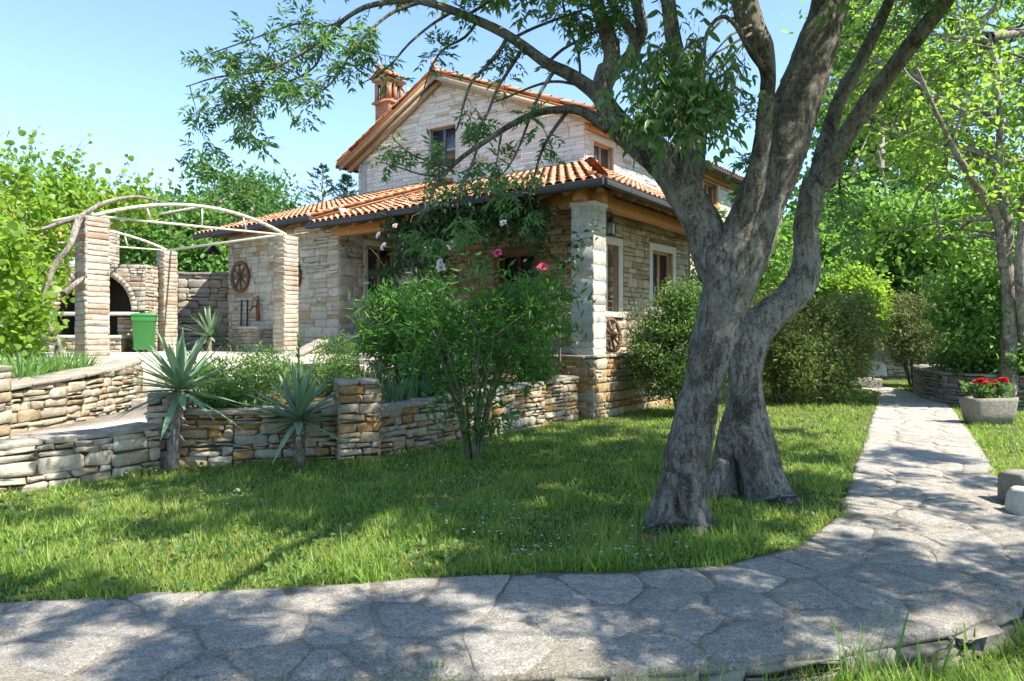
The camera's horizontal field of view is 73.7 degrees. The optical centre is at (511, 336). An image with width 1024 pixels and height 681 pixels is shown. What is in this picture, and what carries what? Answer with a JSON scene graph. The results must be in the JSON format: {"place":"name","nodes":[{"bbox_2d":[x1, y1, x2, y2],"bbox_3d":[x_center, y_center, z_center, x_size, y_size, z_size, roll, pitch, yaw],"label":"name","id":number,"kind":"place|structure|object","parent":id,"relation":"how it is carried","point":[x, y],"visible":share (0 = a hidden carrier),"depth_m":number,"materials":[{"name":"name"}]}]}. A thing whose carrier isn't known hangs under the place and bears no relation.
{"place":"outdoors","nodes":[
{"label":"outdoors","id":0,"kind":"place"},
{"bbox_2d":[1,192,114,263],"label":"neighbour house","id":1,"kind":"structure","parent":0,"point":[60,233],"depth_m":27.00,"materials":[{"name":"white paint"}]},
{"bbox_2d":[11,409,146,437],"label":"walkway","id":2,"kind":"structure","parent":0,"point":[135,415],"depth_m":8.65,"materials":[{"name":"stone"}]},
{"bbox_2d":[0,365,12,438],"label":"stone pier","id":3,"kind":"structure","parent":2,"relation":"on","point":[6,419],"depth_m":7.29,"materials":[{"name":"beige stone"}]},
{"bbox_2d":[10,360,143,433],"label":"planter wall","id":4,"kind":"structure","parent":2,"relation":"on","point":[63,397],"depth_m":8.77,"materials":[{"name":"beige stone"}]},
{"bbox_2d":[0,349,355,397],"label":"patio","id":5,"kind":"structure","parent":0,"point":[129,355],"depth_m":13.21,"materials":[{"name":"stone"}]},
{"bbox_2d":[40,227,178,351],"bbox_3d":[-11.284,-1.385,18.750,3.128,3.613,2.601,0,0,0],"label":"barbecue","id":6,"kind":"object","parent":5,"relation":"on","point":[134,288],"visible":0.31,"depth_m":18.21,"materials":[{"name":"stone"}]},
{"bbox_2d":[0,272,228,349],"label":"boundary wall","id":7,"kind":"structure","parent":5,"relation":"on","point":[199,292],"depth_m":21.23,"materials":[{"name":"beige stone"}]},
{"bbox_2d":[131,313,157,351],"bbox_3d":[-9.576,-0.102,17.780,0.610,1.005,0.768,0,0,-28],"label":"wheelie bin","id":8,"kind":"object","parent":5,"relation":"on","point":[143,327],"visible":0.94,"depth_m":17.49,"materials":[{"name":"green plastic"}]},
{"bbox_2d":[33,203,298,359],"bbox_3d":[-8.553,-1.157,15.593,6.080,3.215,4.841,0,0,35],"label":"pergola","id":9,"kind":"object","parent":5,"relation":"on","point":[92,246],"visible":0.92,"depth_m":14.64,"materials":[{"name":"stone"}]},
{"bbox_2d":[174,305,242,350],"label":"yucca","id":10,"kind":"object","parent":5,"relation":"on","point":[211,324],"visible":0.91,"depth_m":18.52,"materials":[{"name":"green plant"}]},
{"bbox_2d":[231,296,272,350],"bbox_3d":[-7.211,-0.361,18.962,1.247,1.545,0.524,0,0,36],"label":"wall fountain","id":11,"kind":"object","parent":5,"relation":"on","point":[247,335],"depth_m":18.72,"materials":[{"name":"stone"}]},
{"bbox_2d":[282,339,393,371],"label":"garden steps","id":12,"kind":"structure","parent":5,"relation":"on","point":[305,349],"depth_m":13.73,"materials":[{"name":"stone"}]},
{"bbox_2d":[193,58,743,354],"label":"stone house","id":13,"kind":"structure","parent":5,"relation":"on","point":[646,247],"depth_m":17.74,"materials":[{"name":"beige stone"}]},
{"bbox_2d":[204,240,222,254],"bbox_3d":[-8.688,-2.627,19.861,0.532,0.422,0.560,0,0,0],"label":"wall lamp","id":14,"kind":"object","parent":13,"relation":"attached to","point":[213,250],"visible":0.9,"depth_m":19.79,"materials":[{"name":"black metal"}]},
{"bbox_2d":[230,261,249,292],"bbox_3d":[-7.851,-1.719,19.621,0.900,0.900,0.180,0,0,36],"label":"cart wheel","id":15,"kind":"object","parent":13,"relation":"attached to","point":[239,276],"visible":1,"depth_m":19.59,"materials":[{"name":"brown wood"}]},
{"bbox_2d":[240,300,241,326],"bbox_3d":[-7.799,-0.404,19.619,0.180,1.300,0.040,0,0,36],"label":"iron tool","id":16,"kind":"object","parent":13,"relation":"attached to","point":[241,315],"visible":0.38,"depth_m":19.59,"materials":[{"name":"black metal"}]},
{"bbox_2d":[298,263,300,286],"bbox_3d":[-6.008,-1.623,18.267,1.037,1.037,0.180,0,0,36],"label":"cart wheel","id":17,"kind":"object","parent":13,"relation":"attached to","point":[299,274],"visible":0.11,"depth_m":17.99,"materials":[{"name":"brown wood"}]},
{"bbox_2d":[363,238,398,301],"bbox_3d":[-3.530,-1.745,18.358,0.274,1.630,1.360,0,0,36],"label":"window","id":18,"kind":"structure","parent":13,"relation":"in","point":[370,260],"depth_m":18.28,"materials":[{"name":"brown wood"}]},
{"bbox_2d":[423,118,459,172],"bbox_3d":[-2.142,-5.915,21.225,1.401,1.510,0.274,0,0,33],"label":"window","id":19,"kind":"structure","parent":13,"relation":"in","point":[443,130],"depth_m":21.27,"materials":[{"name":"white glass"}]},
{"bbox_2d":[494,245,538,352],"bbox_3d":[0.157,-0.897,16.925,1.370,2.625,0.206,0,0,36],"label":"door","id":20,"kind":"structure","parent":13,"relation":"in","point":[519,263],"depth_m":17.03,"materials":[{"name":"brown wood"}]},
{"bbox_2d":[591,134,615,171],"bbox_3d":[2.514,-5.060,19.271,0.206,1.000,1.320,0,0,40],"label":"window","id":21,"kind":"structure","parent":13,"relation":"in","point":[601,153],"depth_m":19.44,"materials":[{"name":"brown wood"}]},
{"bbox_2d":[606,210,616,236],"bbox_3d":[1.964,-2.393,13.600,0.220,0.772,0.197,0,0,34],"label":"porch lantern","id":22,"kind":"object","parent":13,"relation":"hanging from","point":[611,228],"visible":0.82,"depth_m":13.56,"materials":[{"name":"black metal"}]},
{"bbox_2d":[606,236,625,317],"bbox_3d":[2.219,-1.325,15.290,0.272,1.790,0.848,0,0,40],"label":"window","id":23,"kind":"structure","parent":13,"relation":"in","point":[618,242],"depth_m":15.44,"materials":[{"name":"white stone"}]},
{"bbox_2d":[649,242,675,307],"bbox_3d":[3.705,-0.938,17.115,0.206,2.705,1.397,0,0,40],"label":"window","id":24,"kind":"structure","parent":13,"relation":"in","point":[659,254],"depth_m":17.13,"materials":[{"name":"brown wood"}]},
{"bbox_2d":[703,178,719,209],"bbox_3d":[7.128,-5.195,24.714,0.274,1.030,1.410,0,0,40],"label":"window","id":25,"kind":"structure","parent":13,"relation":"in","point":[709,188],"depth_m":25.04,"materials":[{"name":"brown wood"}]},
{"bbox_2d":[131,362,297,408],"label":"garden steps","id":26,"kind":"structure","parent":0,"point":[136,402],"depth_m":10.68,"materials":[{"name":"stone"}]},
{"bbox_2d":[344,335,381,352],"bbox_3d":[-3.666,0.192,17.322,0.529,0.459,1.138,0,0,36],"label":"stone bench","id":27,"kind":"object","parent":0,"point":[352,336],"visible":0.07,"depth_m":16.88,"materials":[{"name":"grey stone"}]},
{"bbox_2d":[0,385,1023,680],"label":"stone path","id":28,"kind":"structure","parent":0,"point":[592,663],"depth_m":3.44,"materials":[{"name":"grey stone"}]},
{"bbox_2d":[413,657,460,680],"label":"weed","id":29,"kind":"object","parent":28,"relation":"on","point":[442,666],"visible":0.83,"depth_m":3.03,"materials":[{"name":"green plant"}]},
{"bbox_2d":[997,469,1023,500],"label":"cut stone","id":30,"kind":"object","parent":28,"relation":"on","point":[1008,479],"visible":0.52,"depth_m":6.14,"materials":[{"name":"grey stone"}]},
{"bbox_2d":[1005,486,1023,515],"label":"cut stone","id":31,"kind":"object","parent":28,"relation":"on","point":[1014,501],"visible":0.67,"depth_m":5.74,"materials":[{"name":"grey stone"}]},
{"bbox_2d":[0,344,1023,680],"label":"lawn","id":32,"kind":"structure","parent":0,"point":[780,430],"depth_m":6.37,"materials":[{"name":"plant"}]},
{"bbox_2d":[12,368,142,391],"bbox_3d":[-11.900,1.070,8.950,12.200,1.140,4.900,0,0,0],"label":"raised bed","id":33,"kind":"object","parent":32,"relation":"on","point":[141,388],"depth_m":11.04,"materials":[{"name":"soil"}]},
{"bbox_2d":[0,349,43,372],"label":"daylily","id":34,"kind":"object","parent":33,"relation":"on","point":[10,361],"visible":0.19,"depth_m":10.20,"materials":[{"name":"green plant"}]},
{"bbox_2d":[0,348,75,378],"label":"daylily","id":35,"kind":"object","parent":33,"relation":"on","point":[22,372],"visible":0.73,"depth_m":8.57,"materials":[{"name":"green plant"}]},
{"bbox_2d":[6,344,76,374],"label":"daylily","id":36,"kind":"object","parent":33,"relation":"on","point":[40,365],"visible":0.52,"depth_m":9.34,"materials":[{"name":"green plant"}]},
{"bbox_2d":[21,346,94,372],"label":"daylily","id":37,"kind":"object","parent":33,"relation":"on","point":[67,365],"visible":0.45,"depth_m":9.78,"materials":[{"name":"green plant"}]},
{"bbox_2d":[45,345,97,365],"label":"daylily","id":38,"kind":"object","parent":33,"relation":"on","point":[64,356],"visible":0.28,"depth_m":11.09,"materials":[{"name":"green plant"}]},
{"bbox_2d":[47,343,116,369],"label":"daylily","id":39,"kind":"object","parent":33,"relation":"on","point":[85,363],"visible":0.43,"depth_m":10.37,"materials":[{"name":"green plant"}]},
{"bbox_2d":[0,123,167,361],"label":"grapevine","id":40,"kind":"object","parent":33,"relation":"on","point":[25,257],"visible":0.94,"depth_m":13.11,"materials":[{"name":"green plant"}]},
{"bbox_2d":[0,422,160,495],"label":"garden wall","id":41,"kind":"structure","parent":32,"relation":"on","point":[38,462],"depth_m":6.98,"materials":[{"name":"beige stone"}]},
{"bbox_2d":[72,175,234,272],"bbox_3d":[-12.644,-2.101,25.020,6.153,7.202,5.048,0,0,32],"label":"garden tree","id":42,"kind":"object","parent":32,"relation":"on","point":[189,260],"visible":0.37,"depth_m":24.15,"materials":[{"name":"green plant"}]},
{"bbox_2d":[143,389,193,467],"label":"stone pier","id":43,"kind":"structure","parent":32,"relation":"on","point":[157,410],"depth_m":7.82,"materials":[{"name":"stone"}]},
{"bbox_2d":[100,325,252,469],"bbox_3d":[-3.728,0.740,7.708,1.629,1.728,1.696,0,0,0],"label":"yucca","id":44,"kind":"object","parent":32,"relation":"on","point":[180,373],"visible":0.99,"depth_m":7.65,"materials":[{"name":"green plant"}]},
{"bbox_2d":[144,145,289,271],"bbox_3d":[-11.536,-2.957,27.065,6.658,8.913,5.524,0,0,33],"label":"garden tree","id":45,"kind":"object","parent":32,"relation":"on","point":[240,188],"visible":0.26,"depth_m":26.36,"materials":[{"name":"green plant"}]},
{"bbox_2d":[180,164,310,221],"bbox_3d":[-11.877,-3.148,30.875,6.200,9.295,5.199,0,0,0],"label":"garden tree","id":46,"kind":"object","parent":32,"relation":"on","point":[283,197],"visible":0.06,"depth_m":30.23,"materials":[{"name":"green plant"}]},
{"bbox_2d":[179,404,336,466],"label":"garden wall","id":47,"kind":"structure","parent":32,"relation":"on","point":[206,438],"depth_m":7.99,"materials":[{"name":"stone"}]},
{"bbox_2d":[221,328,363,468],"bbox_3d":[-2.472,0.741,7.797,1.520,1.720,1.565,0,0,0],"label":"yucca","id":48,"kind":"object","parent":32,"relation":"on","point":[300,398],"visible":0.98,"depth_m":7.76,"materials":[{"name":"green plant"}]},
{"bbox_2d":[286,162,353,206],"bbox_3d":[-9.271,-3.583,34.051,4.268,10.166,4.024,0,0,0],"label":"conifer","id":49,"kind":"object","parent":32,"relation":"on","point":[325,168],"visible":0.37,"depth_m":33.76,"materials":[{"name":"green plant"}]},
{"bbox_2d":[325,173,357,196],"bbox_3d":[-8.784,-3.573,36.011,2.930,10.147,2.714,0,0,0],"label":"conifer","id":50,"kind":"object","parent":32,"relation":"on","point":[346,178],"visible":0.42,"depth_m":35.77,"materials":[{"name":"green plant"}]},
{"bbox_2d":[331,378,381,462],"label":"stone pier","id":51,"kind":"structure","parent":32,"relation":"on","point":[362,397],"depth_m":8.20,"materials":[{"name":"beige stone"}]},
{"bbox_2d":[250,363,516,408],"bbox_3d":[-3.104,1.060,11.614,5.599,1.080,6.690,0,0,38],"label":"garden bed","id":52,"kind":"object","parent":32,"relation":"on","point":[317,399],"depth_m":11.44,"materials":[{"name":"soil"}]},
{"bbox_2d":[155,348,229,406],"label":"bed plant","id":53,"kind":"object","parent":52,"relation":"on","point":[195,363],"visible":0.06,"depth_m":9.69,"materials":[{"name":"green plant"}]},
{"bbox_2d":[189,348,267,407],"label":"bed plant","id":54,"kind":"object","parent":52,"relation":"on","point":[230,388],"visible":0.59,"depth_m":8.39,"materials":[{"name":"green plant"}]},
{"bbox_2d":[204,387,287,412],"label":"bed plant","id":55,"kind":"object","parent":52,"relation":"on","point":[252,402],"visible":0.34,"depth_m":8.33,"materials":[{"name":"green plant"}]},
{"bbox_2d":[210,338,295,405],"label":"bed plant","id":56,"kind":"object","parent":52,"relation":"on","point":[266,369],"visible":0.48,"depth_m":8.89,"materials":[{"name":"green plant"}]},
{"bbox_2d":[231,341,308,388],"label":"bed plant","id":57,"kind":"object","parent":52,"relation":"on","point":[286,363],"visible":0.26,"depth_m":10.80,"materials":[{"name":"green plant"}]},
{"bbox_2d":[287,351,368,396],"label":"bed plant","id":58,"kind":"object","parent":52,"relation":"on","point":[338,374],"visible":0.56,"depth_m":10.10,"materials":[{"name":"green plant"}]},
{"bbox_2d":[302,329,362,370],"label":"bed plant","id":59,"kind":"object","parent":52,"relation":"on","point":[343,344],"visible":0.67,"depth_m":12.48,"materials":[{"name":"green plant"}]},
{"bbox_2d":[342,360,376,377],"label":"iris","id":60,"kind":"object","parent":52,"relation":"on","point":[362,375],"visible":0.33,"depth_m":10.89,"materials":[{"name":"green plant"}]},
{"bbox_2d":[353,360,398,390],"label":"iris","id":61,"kind":"object","parent":52,"relation":"on","point":[378,374],"visible":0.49,"depth_m":10.20,"materials":[{"name":"green plant"}]},
{"bbox_2d":[381,375,414,402],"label":"iris","id":62,"kind":"object","parent":52,"relation":"on","point":[392,395],"visible":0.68,"depth_m":9.18,"materials":[{"name":"green plant"}]},
{"bbox_2d":[318,260,481,391],"bbox_3d":[-1.637,0.002,10.780,2.781,2.433,2.356,0,0,0],"label":"oleander shrub","id":63,"kind":"object","parent":52,"relation":"on","point":[389,343],"visible":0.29,"depth_m":10.68,"materials":[{"name":"green plant"}]},
{"bbox_2d":[393,375,433,399],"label":"iris","id":64,"kind":"object","parent":52,"relation":"on","point":[413,395],"visible":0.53,"depth_m":9.46,"materials":[{"name":"green plant"}]},
{"bbox_2d":[396,346,466,397],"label":"bed plant","id":65,"kind":"object","parent":52,"relation":"on","point":[431,391],"visible":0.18,"depth_m":9.79,"materials":[{"name":"green plant"}]},
{"bbox_2d":[341,154,605,375],"bbox_3d":[-1.217,-1.188,14.145,7.103,4.632,1.423,0,0,38],"label":"climbing rose","id":66,"kind":"object","parent":52,"relation":"on","point":[510,224],"visible":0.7,"depth_m":13.68,"materials":[{"name":"green plant"}]},
{"bbox_2d":[452,259,574,380],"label":"porch shrub","id":67,"kind":"object","parent":52,"relation":"on","point":[551,324],"visible":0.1,"depth_m":11.86,"materials":[{"name":"green plant"}]},
{"bbox_2d":[505,346,560,381],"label":"bed plant","id":68,"kind":"object","parent":52,"relation":"on","point":[551,364],"visible":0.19,"depth_m":11.78,"materials":[{"name":"green plant"}]},
{"bbox_2d":[126,439,688,557],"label":"daisies","id":69,"kind":"object","parent":32,"relation":"on","point":[482,516],"visible":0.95,"depth_m":5.38,"materials":[{"name":"white plant"}]},
{"bbox_2d":[379,375,578,455],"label":"garden wall","id":70,"kind":"structure","parent":32,"relation":"on","point":[405,425],"depth_m":9.82,"materials":[{"name":"stone"}]},
{"bbox_2d":[379,238,596,464],"bbox_3d":[-0.241,0.162,8.393,2.700,2.842,1.942,0,0,0],"label":"laurel shrub","id":71,"kind":"object","parent":32,"relation":"on","point":[519,295],"visible":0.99,"depth_m":8.22,"materials":[{"name":"green plant"}]},
{"bbox_2d":[0,406,1023,601],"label":"clover","id":72,"kind":"object","parent":32,"relation":"on","point":[267,564],"visible":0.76,"depth_m":5.23,"materials":[{"name":"green plant"}]},
{"bbox_2d":[455,353,677,418],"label":"terrace wall","id":73,"kind":"structure","parent":32,"relation":"on","point":[603,389],"depth_m":12.78,"materials":[{"name":"stone"}]},
{"bbox_2d":[606,317,621,352],"bbox_3d":[2.042,-0.035,13.886,0.203,0.725,0.724,0,0,39],"label":"cart wheel","id":74,"kind":"object","parent":73,"relation":"on","point":[611,332],"visible":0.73,"depth_m":13.89,"materials":[{"name":"brown wood"}]},
{"bbox_2d":[646,307,671,340],"bbox_3d":[3.246,-0.112,15.001,0.649,1.086,0.490,0,0,0],"label":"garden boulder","id":75,"kind":"object","parent":73,"relation":"on","point":[659,310],"visible":0.03,"depth_m":14.86,"materials":[{"name":"grey stone"}]},
{"bbox_2d":[177,0,1017,536],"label":"ash tree","id":76,"kind":"object","parent":32,"relation":"on","point":[733,254],"visible":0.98,"depth_m":5.43,"materials":[{"name":"green plant"}]},
{"bbox_2d":[618,533,678,545],"bbox_3d":[0.981,1.482,5.021,0.635,0.055,0.330,0,0,0],"label":"soil mound","id":77,"kind":"object","parent":32,"relation":"on","point":[650,536],"visible":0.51,"depth_m":4.97,"materials":[{"name":"soil"}]},
{"bbox_2d":[615,267,765,408],"bbox_3d":[3.390,0.137,12.873,2.934,2.895,1.998,0,0,-21],"label":"evergreen shrub","id":78,"kind":"object","parent":32,"relation":"on","point":[667,365],"visible":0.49,"depth_m":12.63,"materials":[{"name":"green plant"}]},
{"bbox_2d":[690,188,871,308],"bbox_3d":[8.185,-1.890,22.456,9.378,6.959,4.515,0,0,-39],"label":"background shrub","id":79,"kind":"object","parent":32,"relation":"on","point":[782,253],"visible":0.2,"depth_m":22.40,"materials":[{"name":"green plant"}]},
{"bbox_2d":[749,285,893,404],"bbox_3d":[7.083,0.217,15.814,4.714,2.968,2.712,0,0,-27],"label":"photinia shrub","id":80,"kind":"object","parent":32,"relation":"on","point":[801,357],"visible":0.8,"depth_m":15.23,"materials":[{"name":"green plant"}]},
{"bbox_2d":[764,281,895,398],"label":"photinia shrub","id":81,"kind":"object","parent":32,"relation":"on","point":[854,308],"visible":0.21,"depth_m":16.00,"materials":[{"name":"green plant"}]},
{"bbox_2d":[767,259,905,366],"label":"lime shrub","id":82,"kind":"object","parent":32,"relation":"on","point":[850,282],"visible":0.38,"depth_m":21.87,"materials":[{"name":"green plant"}]},
{"bbox_2d":[701,0,974,503],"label":"ash tree","id":83,"kind":"object","parent":32,"relation":"on","point":[746,461],"visible":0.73,"depth_m":6.40,"materials":[{"name":"grey plant"}]},
{"bbox_2d":[756,179,921,371],"bbox_3d":[14.590,-2.558,30.743,10.654,10.448,8.554,0,0,0],"label":"broad tree","id":84,"kind":"object","parent":32,"relation":"on","point":[791,211],"visible":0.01,"depth_m":30.52,"materials":[{"name":"green plant"}]},
{"bbox_2d":[849,377,882,388],"bbox_3d":[10.319,1.406,19.993,0.866,0.424,0.625,0,0,0],"label":"stone block","id":85,"kind":"object","parent":32,"relation":"on","point":[876,381],"depth_m":19.71,"materials":[{"name":"beige stone"}]},
{"bbox_2d":[859,361,887,375],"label":"stone block","id":86,"kind":"structure","parent":32,"relation":"on","point":[880,372],"depth_m":25.74,"materials":[{"name":"grey stone"}]},
{"bbox_2d":[866,344,892,354],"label":"stone block","id":87,"kind":"structure","parent":32,"relation":"on","point":[877,350],"depth_m":28.28,"materials":[{"name":"grey stone"}]},
{"bbox_2d":[763,0,1019,355],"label":"fig tree","id":88,"kind":"object","parent":32,"relation":"on","point":[900,270],"visible":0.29,"depth_m":24.47,"materials":[{"name":"green plant"}]},
{"bbox_2d":[878,277,966,385],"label":"olive shrub","id":89,"kind":"object","parent":32,"relation":"on","point":[909,344],"visible":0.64,"depth_m":20.17,"materials":[{"name":"green plant"}]},
{"bbox_2d":[866,355,988,375],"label":"wall","id":90,"kind":"structure","parent":32,"relation":"on","point":[898,371],"depth_m":26.24,"materials":[{"name":"beige stone"}]},
{"bbox_2d":[911,364,1023,410],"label":"round planter wall","id":91,"kind":"structure","parent":32,"relation":"on","point":[930,385],"depth_m":15.14,"materials":[{"name":"grey stone"}]},
{"bbox_2d":[959,396,1018,424],"bbox_3d":[8.213,1.270,11.765,0.980,0.470,0.460,0,0,-15],"label":"stone trough","id":92,"kind":"object","parent":32,"relation":"on","point":[994,411],"visible":0.88,"depth_m":11.57,"materials":[{"name":"stone"}]},
{"bbox_2d":[959,378,1005,398],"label":"geranium","id":93,"kind":"object","parent":92,"relation":"on","point":[982,390],"visible":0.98,"depth_m":11.64,"materials":[{"name":"green plant"}]},
{"bbox_2d":[977,377,1014,397],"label":"geranium","id":94,"kind":"object","parent":92,"relation":"on","point":[1000,387],"visible":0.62,"depth_m":11.71,"materials":[{"name":"green plant"}]},
{"bbox_2d":[972,150,1023,350],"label":"broad tree","id":95,"kind":"object","parent":32,"relation":"on","point":[1015,201],"visible":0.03,"depth_m":27.00,"materials":[{"name":"green plant"}]},
{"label":"planter bed","id":96,"kind":"structure","parent":32,"relation":"on","visible":0},
{"bbox_2d":[780,0,1023,396],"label":"walnut tree","id":97,"kind":"object","parent":96,"relation":"on","point":[986,46],"visible":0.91,"depth_m":14.47,"materials":[{"name":"green plant"}]},
{"bbox_2d":[909,244,1023,372],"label":"young tree","id":98,"kind":"object","parent":96,"relation":"on","point":[977,317],"visible":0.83,"depth_m":14.58,"materials":[{"name":"green plant"}]},
{"bbox_2d":[914,343,1023,381],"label":"ivy mound","id":99,"kind":"object","parent":96,"relation":"on","point":[954,363],"visible":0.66,"depth_m":14.82,"materials":[{"name":"green plant"}]},
{"bbox_2d":[0,0,1023,331],"label":"sky","id":100,"kind":"structure","parent":0,"point":[112,71],"materials":[{"name":"blue"}]},
{"bbox_2d":[39,423,1009,668],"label":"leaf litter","id":101,"kind":"object","parent":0,"point":[694,568],"visible":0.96,"depth_m":3.90,"materials":[{"name":"brown plant"}]},
{"bbox_2d":[918,342,1023,680],"bbox_3d":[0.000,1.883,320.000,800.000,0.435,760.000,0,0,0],"label":"ground","id":102,"kind":"structure","parent":0,"point":[993,665],"depth_m":3.46,"materials":[{"name":"green plant"}]},
{"bbox_2d":[744,659,824,680],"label":"weed","id":103,"kind":"object","parent":102,"relation":"on","point":[766,677],"visible":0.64,"depth_m":3.04,"materials":[{"name":"green plant"}]},
{"bbox_2d":[554,606,1023,680],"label":"path edge","id":104,"kind":"object","parent":102,"relation":"on","point":[987,631],"visible":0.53,"depth_m":3.33,"materials":[{"name":"grey stone"}]},
{"bbox_2d":[827,603,928,680],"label":"weed","id":105,"kind":"object","parent":102,"relation":"on","point":[897,652],"visible":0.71,"depth_m":3.26,"materials":[{"name":"green plant"}]},
{"bbox_2d":[875,629,962,680],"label":"weed","id":106,"kind":"object","parent":102,"relation":"on","point":[945,666],"visible":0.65,"depth_m":3.24,"materials":[{"name":"green plant"}]},
{"bbox_2d":[898,594,1011,665],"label":"weed","id":107,"kind":"object","parent":102,"relation":"on","point":[973,645],"visible":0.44,"depth_m":3.48,"materials":[{"name":"green plant"}]},
{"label":"terrace floor","id":108,"kind":"structure","parent":0,"visible":0},
{"bbox_2d":[609,296,674,361],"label":"lavender bush","id":109,"kind":"object","parent":108,"relation":"on","point":[632,315],"visible":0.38,"depth_m":13.55,"materials":[{"name":"green plant"}]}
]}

